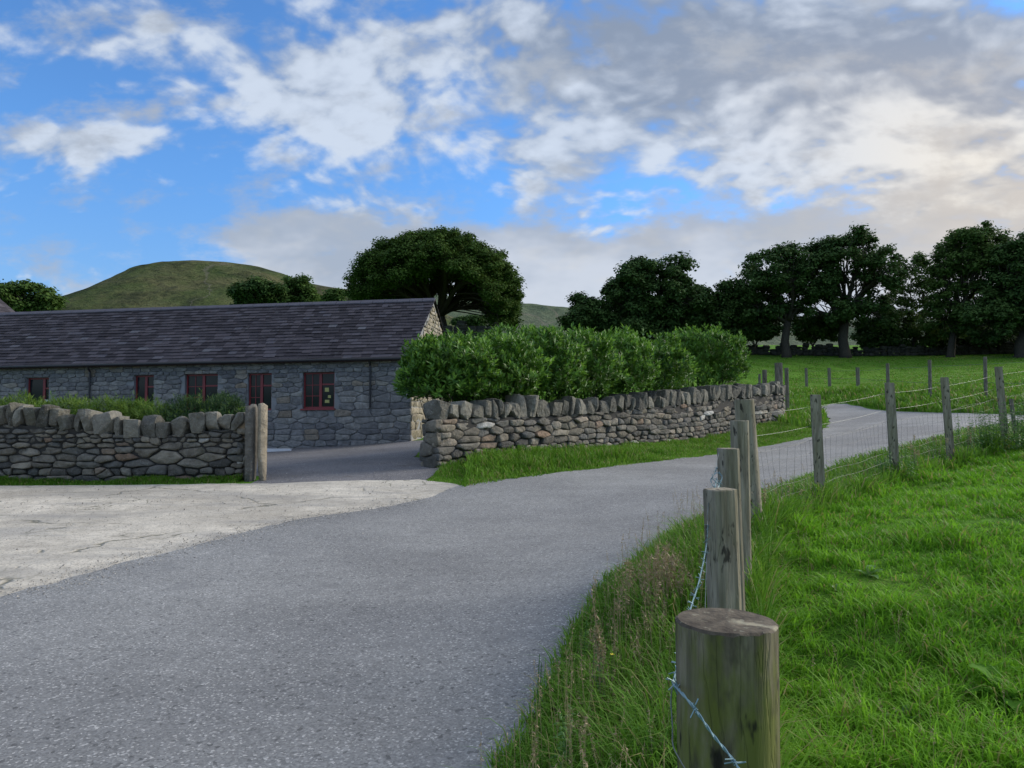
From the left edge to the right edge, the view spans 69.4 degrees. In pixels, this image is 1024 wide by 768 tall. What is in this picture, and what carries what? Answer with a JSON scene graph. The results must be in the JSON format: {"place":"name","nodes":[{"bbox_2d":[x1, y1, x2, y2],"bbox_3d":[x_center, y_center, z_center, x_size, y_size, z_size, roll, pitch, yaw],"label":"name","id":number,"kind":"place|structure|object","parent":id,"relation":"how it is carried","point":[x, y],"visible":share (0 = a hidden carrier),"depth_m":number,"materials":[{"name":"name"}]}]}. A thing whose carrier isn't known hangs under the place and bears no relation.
{"place":"outdoors","nodes":[
{"label":"outdoors","id":0,"kind":"place"},
{"bbox_2d":[0,480,458,596],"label":"concrete apron","id":1,"kind":"object","parent":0,"point":[52,549],"visible":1,"depth_m":9.35,"materials":[{"name":"concrete"}]},
{"bbox_2d":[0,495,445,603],"bbox_3d":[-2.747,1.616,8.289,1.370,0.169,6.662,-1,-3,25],"label":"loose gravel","id":2,"kind":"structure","parent":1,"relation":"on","point":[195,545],"depth_m":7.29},
{"bbox_2d":[61,260,454,327],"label":"hill","id":3,"kind":"structure","parent":0,"point":[180,283],"depth_m":571.21,"materials":[{"name":"plant"}]},
{"bbox_2d":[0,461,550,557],"bbox_3d":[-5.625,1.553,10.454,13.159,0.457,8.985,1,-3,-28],"label":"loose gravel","id":4,"kind":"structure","parent":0,"point":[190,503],"depth_m":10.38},
{"bbox_2d":[252,440,438,483],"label":"yard","id":5,"kind":"structure","parent":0,"point":[393,461],"depth_m":14.86,"materials":[{"name":"asphalt"}]},
{"bbox_2d":[267,449,291,451],"bbox_3d":[-7.288,2.053,22.934,0.900,0.100,0.120,0,-2,0],"label":"kerb stone","id":6,"kind":"object","parent":5,"relation":"on","point":[271,450],"visible":0.5,"depth_m":22.87,"materials":[{"name":"white paint"}]},
{"bbox_2d":[0,404,1023,767],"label":"road","id":7,"kind":"structure","parent":0,"point":[416,636],"depth_m":4.74,"materials":[{"name":"asphalt"}]},
{"bbox_2d":[0,0,1023,317],"label":"sky","id":8,"kind":"structure","parent":0,"point":[575,139],"materials":[{"name":"blue"}]},
{"bbox_2d":[17,331,1023,767],"bbox_3d":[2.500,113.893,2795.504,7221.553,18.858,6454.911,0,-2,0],"label":"ground","id":9,"kind":"structure","parent":0,"point":[847,663],"depth_m":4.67,"materials":[{"name":"plant"}]},
{"bbox_2d":[0,299,14,311],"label":"outbuilding","id":10,"kind":"structure","parent":9,"relation":"on","point":[4,307],"depth_m":38.06,"materials":[{"name":"stone"}]},
{"bbox_2d":[0,388,60,407],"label":"shrub","id":11,"kind":"object","parent":9,"relation":"on","point":[25,399],"visible":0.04,"depth_m":13.87,"materials":[{"name":"green plant"}]},
{"bbox_2d":[0,278,69,311],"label":"tree","id":12,"kind":"object","parent":9,"relation":"on","point":[26,295],"visible":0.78,"depth_m":54.56,"materials":[{"name":"green plant"}]},
{"bbox_2d":[32,390,95,413],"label":"shrub","id":13,"kind":"object","parent":9,"relation":"on","point":[73,403],"visible":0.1,"depth_m":13.72,"materials":[{"name":"green plant"}]},
{"bbox_2d":[71,391,154,419],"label":"shrub","id":14,"kind":"object","parent":9,"relation":"on","point":[108,406],"visible":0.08,"depth_m":13.68,"materials":[{"name":"green plant"}]},
{"bbox_2d":[0,473,243,485],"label":"wall foot grass","id":15,"kind":"structure","parent":9,"relation":"on","point":[152,479],"depth_m":12.50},
{"bbox_2d":[0,402,244,481],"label":"dry stone wall","id":16,"kind":"structure","parent":9,"relation":"on","point":[47,441],"depth_m":12.72,"materials":[{"name":"stone"}]},
{"bbox_2d":[112,390,184,420],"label":"shrub","id":17,"kind":"object","parent":9,"relation":"on","point":[139,410],"visible":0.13,"depth_m":13.62,"materials":[{"name":"green plant"}]},
{"bbox_2d":[149,388,228,421],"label":"shrub","id":18,"kind":"object","parent":9,"relation":"on","point":[185,410],"visible":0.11,"depth_m":13.67,"materials":[{"name":"green plant"}]},
{"bbox_2d":[194,390,246,415],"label":"shrub","id":19,"kind":"object","parent":9,"relation":"on","point":[234,406],"visible":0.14,"depth_m":13.70,"materials":[{"name":"green plant"}]},
{"bbox_2d":[0,298,451,448],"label":"stone building","id":20,"kind":"structure","parent":9,"relation":"on","point":[315,374],"depth_m":24.93,"materials":[{"name":"stone"}]},
{"bbox_2d":[28,378,48,404],"bbox_3d":[-16.262,0.344,25.495,0.866,1.115,0.100,0,-2,8],"label":"window","id":21,"kind":"structure","parent":20,"relation":"in","point":[37,387],"depth_m":25.51,"materials":[{"name":"red paint"}]},
{"bbox_2d":[135,375,153,411],"bbox_3d":[-12.350,0.316,24.870,0.808,1.223,0.250,0,-2,8],"label":"window","id":22,"kind":"structure","parent":20,"relation":"in","point":[145,383],"depth_m":24.95,"materials":[{"name":"red paint"}]},
{"bbox_2d":[186,374,217,410],"bbox_3d":[-10.305,0.287,24.584,1.253,1.237,0.250,0,-2,8],"label":"window","id":23,"kind":"structure","parent":20,"relation":"in","point":[208,383],"depth_m":24.66,"materials":[{"name":"red paint"}]},
{"bbox_2d":[249,373,271,411],"bbox_3d":[-8.269,0.285,24.298,0.913,1.279,0.250,0,-2,8],"label":"window","id":24,"kind":"structure","parent":20,"relation":"in","point":[260,385],"depth_m":24.38,"materials":[{"name":"red paint"}]},
{"bbox_2d":[300,372,334,409],"bbox_3d":[-6.265,0.235,24.018,1.165,1.235,0.250,0,-2,8],"label":"window","id":25,"kind":"structure","parent":20,"relation":"in","point":[318,387],"depth_m":24.09,"materials":[{"name":"red paint"}]},
{"bbox_2d":[244,404,257,481],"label":"gate post","id":26,"kind":"object","parent":9,"relation":"on","point":[251,423],"visible":0.79,"depth_m":12.62,"materials":[{"name":"stone"}]},
{"bbox_2d":[226,275,294,304],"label":"round tree","id":27,"kind":"object","parent":9,"relation":"on","point":[256,290],"visible":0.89,"depth_m":88.86,"materials":[{"name":"green plant"}]},
{"bbox_2d":[257,403,267,480],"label":"gate post","id":28,"kind":"object","parent":9,"relation":"on","point":[262,438],"visible":0.91,"depth_m":12.67,"materials":[{"name":"stone"}]},
{"bbox_2d":[280,272,320,302],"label":"tree","id":29,"kind":"object","parent":9,"relation":"on","point":[301,289],"visible":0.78,"depth_m":91.80,"materials":[{"name":"green plant"}]},
{"bbox_2d":[318,286,346,301],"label":"tree","id":30,"kind":"object","parent":9,"relation":"on","point":[333,294],"visible":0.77,"depth_m":109.67,"materials":[{"name":"green plant"}]},
{"bbox_2d":[340,225,526,330],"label":"domed tree","id":31,"kind":"object","parent":9,"relation":"on","point":[422,263],"visible":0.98,"depth_m":59.85,"materials":[{"name":"green plant"}]},
{"bbox_2d":[391,327,504,418],"bbox_3d":[-1.321,0.201,15.562,2.536,2.881,2.375,0,-2,0],"label":"laurel shrub","id":32,"kind":"object","parent":9,"relation":"on","point":[417,362],"visible":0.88,"depth_m":14.86,"materials":[{"name":"green plant"}]},
{"bbox_2d":[449,314,485,325],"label":"tree","id":33,"kind":"object","parent":9,"relation":"on","point":[473,320],"visible":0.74,"depth_m":84.27,"materials":[{"name":"green plant"}]},
{"bbox_2d":[442,320,498,338],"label":"field wall","id":34,"kind":"structure","parent":9,"relation":"on","point":[462,326],"depth_m":60.67,"materials":[{"name":"stone"}]},
{"bbox_2d":[418,329,554,401],"bbox_3d":[-0.609,0.246,16.400,3.085,2.995,2.468,0,-2,0],"label":"laurel shrub","id":35,"kind":"object","parent":9,"relation":"on","point":[521,361],"visible":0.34,"depth_m":15.84,"materials":[{"name":"green plant"}]},
{"bbox_2d":[480,322,591,401],"bbox_3d":[0.331,0.112,17.666,3.303,3.209,2.432,0,-2,0],"label":"laurel shrub","id":36,"kind":"object","parent":9,"relation":"on","point":[566,355],"visible":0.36,"depth_m":17.08,"materials":[{"name":"green plant"}]},
{"bbox_2d":[536,654,545,715],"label":"weed clump","id":37,"kind":"object","parent":9,"relation":"on","point":[538,684],"visible":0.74,"depth_m":3.28,"materials":[{"name":"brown plant"}]},
{"bbox_2d":[550,699,575,767],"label":"weed clump","id":38,"kind":"object","parent":9,"relation":"on","point":[563,734],"visible":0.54,"depth_m":2.67,"materials":[{"name":"green plant"}]},
{"bbox_2d":[503,322,631,401],"bbox_3d":[1.271,0.051,18.670,3.363,3.254,2.409,0,-2,0],"label":"laurel shrub","id":39,"kind":"object","parent":9,"relation":"on","point":[606,354],"visible":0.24,"depth_m":18.12,"materials":[{"name":"green plant"}]},
{"bbox_2d":[578,618,589,665],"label":"weed clump","id":40,"kind":"object","parent":9,"relation":"on","point":[584,642],"visible":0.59,"depth_m":3.85,"materials":[{"name":"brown plant"}]},
{"bbox_2d":[555,291,620,336],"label":"tree","id":41,"kind":"object","parent":9,"relation":"on","point":[592,312],"visible":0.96,"depth_m":69.40,"materials":[{"name":"green plant"}]},
{"bbox_2d":[590,625,606,710],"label":"weed clump","id":42,"kind":"object","parent":9,"relation":"on","point":[597,638],"visible":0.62,"depth_m":3.24,"materials":[{"name":"brown plant"}]},
{"bbox_2d":[540,323,661,401],"bbox_3d":[2.284,-0.025,19.918,3.510,3.404,2.499,0,-2,0],"label":"laurel shrub","id":43,"kind":"object","parent":9,"relation":"on","point":[630,344],"visible":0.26,"depth_m":19.36,"materials":[{"name":"green plant"}]},
{"bbox_2d":[419,381,785,467],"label":"dry stone wall","id":44,"kind":"structure","parent":9,"relation":"on","point":[455,431],"depth_m":17.16,"materials":[{"name":"stone"}]},
{"bbox_2d":[621,562,634,604],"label":"weed clump","id":45,"kind":"object","parent":9,"relation":"on","point":[631,563],"visible":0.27,"depth_m":4.58,"materials":[{"name":"green plant"}]},
{"bbox_2d":[428,418,830,485],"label":"wall foot grass","id":46,"kind":"structure","parent":9,"relation":"on","point":[675,447],"depth_m":18.52,"materials":[{"name":"plant"}]},
{"bbox_2d":[583,326,700,395],"bbox_3d":[3.729,0.042,21.421,3.419,3.422,2.432,0,-2,0],"label":"laurel shrub","id":47,"kind":"object","parent":9,"relation":"on","point":[671,355],"visible":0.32,"depth_m":20.85,"materials":[{"name":"green plant"}]},
{"bbox_2d":[591,539,695,685],"bbox_3d":[0.694,1.197,3.873,0.574,0.632,1.048,0,-2,6],"label":"seeding grass clump","id":48,"kind":"object","parent":9,"relation":"on","point":[657,565],"visible":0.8,"depth_m":4.03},
{"bbox_2d":[477,464,828,767],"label":"seeding grass","id":49,"kind":"structure","parent":9,"relation":"on","point":[586,717],"depth_m":3.13,"materials":[{"name":"plant"}]},
{"bbox_2d":[599,251,712,342],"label":"tree","id":50,"kind":"object","parent":9,"relation":"on","point":[633,288],"visible":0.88,"depth_m":70.56,"materials":[{"name":"green plant"}]},
{"bbox_2d":[662,321,751,388],"bbox_3d":[6.282,-0.261,24.312,3.016,3.656,2.945,0,-2,0],"label":"laurel shrub","id":51,"kind":"object","parent":9,"relation":"on","point":[724,350],"visible":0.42,"depth_m":23.46,"materials":[{"name":"green plant"}]},
{"bbox_2d":[674,279,762,355],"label":"tree","id":52,"kind":"object","parent":9,"relation":"on","point":[715,312],"visible":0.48,"depth_m":73.92,"materials":[{"name":"green plant"}]},
{"bbox_2d":[703,487,741,609],"bbox_3d":[0.745,1.031,2.559,0.128,1.332,0.103,1,-3,-20],"label":"fence post","id":53,"kind":"object","parent":9,"relation":"on","point":[723,580],"visible":0.45,"depth_m":2.54,"materials":[{"name":"grey wood"}]},
{"bbox_2d":[666,478,718,684],"bbox_3d":[0.579,0.490,2.259,0.046,0.239,2.149,-1,-3,17],"label":"barbed wire","id":54,"kind":"object","parent":53,"relation":"attached to","point":[694,597],"visible":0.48,"depth_m":2.13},
{"bbox_2d":[705,453,718,607],"bbox_3d":[0.761,0.546,2.804,0.007,0.525,1.107,-1,-3,18],"label":"wire","id":55,"kind":"object","parent":53,"relation":"attached to","point":[706,540],"visible":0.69,"depth_m":2.50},
{"bbox_2d":[675,608,779,767],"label":"strainer post","id":56,"kind":"object","parent":9,"relation":"on","point":[727,667],"visible":0.98,"depth_m":1.12,"materials":[{"name":"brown wood"}]},
{"bbox_2d":[670,687,684,767],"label":"wire","id":57,"kind":"object","parent":56,"relation":"attached to","point":[672,727],"visible":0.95,"depth_m":1.16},
{"bbox_2d":[668,677,745,767],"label":"barbed wire","id":58,"kind":"object","parent":56,"relation":"attached to","point":[675,685],"visible":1,"depth_m":1.08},
{"bbox_2d":[717,448,745,610],"bbox_3d":[0.992,0.974,3.312,0.120,1.368,0.098,0,-2,0],"label":"fence post","id":59,"kind":"object","parent":9,"relation":"on","point":[728,464],"visible":0.32,"depth_m":3.29,"materials":[{"name":"grey wood"}]},
{"bbox_2d":[710,464,722,487],"bbox_3d":[1.038,0.410,3.647,0.054,0.130,0.943,-1,-3,20],"label":"barbed wire","id":60,"kind":"object","parent":59,"relation":"attached to","point":[714,480],"visible":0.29,"depth_m":3.27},
{"bbox_2d":[730,420,751,600],"bbox_3d":[1.295,0.895,4.166,0.089,1.377,0.092,1,-3,-17],"label":"fence post","id":61,"kind":"object","parent":9,"relation":"on","point":[739,434],"visible":0.45,"depth_m":4.14,"materials":[{"name":"grey wood"}]},
{"bbox_2d":[734,399,762,530],"bbox_3d":[1.798,0.788,5.572,0.228,1.342,0.146,0,-2,0],"label":"strainer post","id":62,"kind":"object","parent":9,"relation":"on","point":[744,409],"visible":0.45,"depth_m":5.52,"materials":[{"name":"grey wood"}]},
{"bbox_2d":[757,385,1018,435],"bbox_3d":[5.597,0.147,9.637,11.116,0.856,0.539,2,-3,-43],"label":"wire","id":63,"kind":"object","parent":62,"relation":"attached to","point":[865,415],"visible":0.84,"depth_m":8.08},
{"bbox_2d":[740,315,780,354],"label":"tree","id":64,"kind":"object","parent":9,"relation":"on","point":[765,336],"visible":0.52,"depth_m":75.20,"materials":[{"name":"green plant"}]},
{"bbox_2d":[762,370,766,382],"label":"fence post","id":65,"kind":"object","parent":9,"relation":"on","point":[764,376],"visible":0.3,"depth_m":26.77,"materials":[{"name":"grey wood"}]},
{"bbox_2d":[761,483,770,507],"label":"weed clump","id":66,"kind":"object","parent":9,"relation":"on","point":[764,495],"visible":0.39,"depth_m":5.87,"materials":[{"name":"green plant"}]},
{"bbox_2d":[774,363,782,384],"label":"fence post","id":67,"kind":"object","parent":9,"relation":"on","point":[779,372],"visible":0.35,"depth_m":26.15,"materials":[{"name":"grey wood"}]},
{"bbox_2d":[715,240,844,357],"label":"tree","id":68,"kind":"object","parent":9,"relation":"on","point":[772,283],"visible":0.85,"depth_m":72.97,"materials":[{"name":"green plant"}]},
{"bbox_2d":[784,368,788,409],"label":"fence post","id":69,"kind":"object","parent":9,"relation":"on","point":[787,387],"visible":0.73,"depth_m":27.17,"materials":[{"name":"grey wood"}]},
{"bbox_2d":[779,477,803,501],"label":"weed clump","id":70,"kind":"object","parent":9,"relation":"on","point":[781,480],"visible":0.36,"depth_m":6.51,"materials":[{"name":"green plant"}]},
{"bbox_2d":[805,368,807,386],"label":"fence post","id":71,"kind":"object","parent":9,"relation":"on","point":[806,376],"visible":0.81,"depth_m":45.00,"materials":[{"name":"grey wood"}]},
{"bbox_2d":[790,316,838,355],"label":"undergrowth","id":72,"kind":"object","parent":9,"relation":"on","point":[822,331],"visible":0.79,"depth_m":76.55,"materials":[{"name":"green plant"}]},
{"bbox_2d":[810,395,824,499],"bbox_3d":[2.894,0.788,6.988,0.142,1.375,0.072,0,-2,0],"label":"fence post","id":73,"kind":"object","parent":9,"relation":"on","point":[817,439],"visible":0.69,"depth_m":6.97,"materials":[{"name":"grey wood"}]},
{"bbox_2d":[827,368,830,386],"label":"fence post","id":74,"kind":"object","parent":9,"relation":"on","point":[829,375],"visible":0.81,"depth_m":43.99,"materials":[{"name":"grey wood"}]},
{"bbox_2d":[809,378,1023,383],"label":"wire","id":75,"kind":"object","parent":74,"relation":"attached to","point":[868,379],"visible":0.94,"depth_m":42.93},
{"bbox_2d":[663,353,1023,427],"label":"field grass","id":76,"kind":"structure","parent":9,"relation":"on","point":[971,389],"depth_m":35.20,"materials":[{"name":"plant"}]},
{"bbox_2d":[780,221,920,357],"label":"tree","id":77,"kind":"object","parent":9,"relation":"on","point":[844,309],"visible":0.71,"depth_m":72.99,"materials":[{"name":"green plant"}]},
{"bbox_2d":[856,367,859,385],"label":"fence post","id":78,"kind":"object","parent":9,"relation":"on","point":[857,376],"visible":0.81,"depth_m":41.98,"materials":[{"name":"grey wood"}]},
{"bbox_2d":[855,565,882,578],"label":"dock plant","id":79,"kind":"object","parent":9,"relation":"on","point":[871,572],"visible":0.91,"depth_m":4.55,"materials":[{"name":"green plant"}]},
{"bbox_2d":[848,316,909,353],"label":"undergrowth","id":80,"kind":"object","parent":9,"relation":"on","point":[866,337],"visible":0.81,"depth_m":76.74,"materials":[{"name":"green plant"}]},
{"bbox_2d":[745,341,1013,355],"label":"tumbled wall","id":81,"kind":"structure","parent":9,"relation":"on","point":[828,349],"depth_m":76.42,"materials":[{"name":"stone"}]},
{"bbox_2d":[875,450,895,475],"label":"weed clump","id":82,"kind":"object","parent":9,"relation":"on","point":[890,452],"visible":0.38,"depth_m":8.83,"materials":[{"name":"green plant"}]},
{"bbox_2d":[886,363,889,382],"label":"fence post","id":83,"kind":"object","parent":9,"relation":"on","point":[887,374],"visible":0.65,"depth_m":36.00,"materials":[{"name":"grey wood"}]},
{"bbox_2d":[884,383,898,475],"bbox_3d":[4.627,0.727,8.996,0.177,1.484,0.074,0,-2,0],"label":"fence post","id":84,"kind":"object","parent":9,"relation":"on","point":[892,432],"visible":0.69,"depth_m":8.98,"materials":[{"name":"grey wood"}]},
{"bbox_2d":[777,464,1021,767],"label":"sorrel stalks","id":85,"kind":"object","parent":9,"relation":"on","point":[859,701],"visible":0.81,"depth_m":3.28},
{"bbox_2d":[882,446,917,482],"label":"weed clump","id":86,"kind":"object","parent":9,"relation":"on","point":[901,455],"visible":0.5,"depth_m":9.03,"materials":[{"name":"green plant"}]},
{"bbox_2d":[886,704,925,720],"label":"dock plant","id":87,"kind":"object","parent":9,"relation":"on","point":[911,717],"visible":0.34,"depth_m":2.95,"materials":[{"name":"green plant"}]},
{"bbox_2d":[871,251,948,345],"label":"thin tree","id":88,"kind":"object","parent":9,"relation":"on","point":[909,317],"visible":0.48,"depth_m":77.74,"materials":[{"name":"green plant"}]},
{"bbox_2d":[909,436,920,466],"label":"weed clump","id":89,"kind":"object","parent":9,"relation":"on","point":[914,452],"visible":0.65,"depth_m":9.55,"materials":[{"name":"green plant"}]},
{"bbox_2d":[904,319,948,347],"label":"undergrowth","id":90,"kind":"object","parent":9,"relation":"on","point":[926,339],"visible":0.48,"depth_m":76.27,"materials":[{"name":"green plant"}]},
{"bbox_2d":[928,360,931,397],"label":"fence post","id":91,"kind":"object","parent":9,"relation":"on","point":[929,376],"visible":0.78,"depth_m":31.50,"materials":[{"name":"grey wood"}]},
{"bbox_2d":[926,434,949,462],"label":"weed clump","id":92,"kind":"object","parent":9,"relation":"on","point":[937,446],"visible":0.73,"depth_m":10.20,"materials":[{"name":"green plant"}]},
{"bbox_2d":[940,377,955,462],"bbox_3d":[6.069,0.660,10.300,0.187,1.508,0.075,0,-2,0],"label":"fence post","id":93,"kind":"object","parent":9,"relation":"on","point":[946,406],"visible":0.73,"depth_m":10.28,"materials":[{"name":"grey wood"}]},
{"bbox_2d":[914,220,1014,356],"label":"tree","id":94,"kind":"object","parent":9,"relation":"on","point":[962,254],"visible":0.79,"depth_m":71.52,"materials":[{"name":"green plant"}]},
{"bbox_2d":[956,426,975,453],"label":"weed clump","id":95,"kind":"object","parent":9,"relation":"on","point":[968,442],"visible":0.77,"depth_m":10.85,"materials":[{"name":"green plant"}]},
{"bbox_2d":[983,357,987,397],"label":"fence post","id":96,"kind":"object","parent":9,"relation":"on","point":[985,374],"visible":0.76,"depth_m":29.50,"materials":[{"name":"grey wood"}]},
{"bbox_2d":[950,231,1023,357],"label":"tree","id":97,"kind":"object","parent":9,"relation":"on","point":[1000,308],"visible":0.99,"depth_m":67.58,"materials":[{"name":"green plant"}]},
{"bbox_2d":[954,406,1023,452],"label":"weed clump","id":98,"kind":"object","parent":9,"relation":"on","point":[980,432],"visible":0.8,"depth_m":11.25,"materials":[{"name":"green plant"}]},
{"bbox_2d":[955,406,1023,449],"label":"weed clump","id":99,"kind":"object","parent":9,"relation":"on","point":[998,426],"visible":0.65,"depth_m":11.47,"materials":[{"name":"green plant"}]},
{"bbox_2d":[958,663,1023,711],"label":"dock plant","id":100,"kind":"object","parent":9,"relation":"on","point":[1012,704],"visible":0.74,"depth_m":3.07,"materials":[{"name":"green plant"}]},
{"bbox_2d":[971,392,1023,449],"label":"weed clump","id":101,"kind":"object","parent":9,"relation":"on","point":[1018,428],"visible":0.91,"depth_m":11.19,"materials":[{"name":"green plant"}]},
{"bbox_2d":[994,367,1008,439],"bbox_3d":[7.825,0.504,11.810,0.221,1.557,0.069,0,-2,0],"label":"fence post","id":102,"kind":"object","parent":9,"relation":"on","point":[1000,388],"visible":0.66,"depth_m":11.79,"materials":[{"name":"grey wood"}]},
{"bbox_2d":[1000,329,1018,344],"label":"undergrowth","id":103,"kind":"object","parent":9,"relation":"on","point":[1012,338],"visible":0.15,"depth_m":77.14,"materials":[{"name":"green plant"}]},
{"bbox_2d":[1009,399,1016,433],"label":"fence post","id":104,"kind":"object","parent":9,"relation":"on","point":[1011,401],"visible":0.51,"depth_m":12.17,"materials":[{"name":"grey wood"}]},
{"bbox_2d":[497,554,629,748],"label":"loose gravel","id":105,"kind":"structure","parent":0,"point":[547,664],"depth_m":3.85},
{"bbox_2d":[434,295,1014,344],"bbox_3d":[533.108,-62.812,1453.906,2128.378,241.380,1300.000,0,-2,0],"label":"distant hill","id":106,"kind":"structure","parent":0,"point":[537,315],"depth_m":1246.55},
{"bbox_2d":[447,420,1023,767],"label":"verge grass","id":107,"kind":"structure","parent":0,"point":[640,701],"depth_m":3.92,"materials":[{"name":"plant"}]},
{"bbox_2d":[758,394,1019,511],"bbox_3d":[5.634,0.581,9.619,11.156,1.381,0.571,2,-3,-43],"label":"sheep netting","id":108,"kind":"object","parent":107,"relation":"on","point":[869,450],"visible":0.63,"depth_m":8.12,"materials":[{"name":"metal"}]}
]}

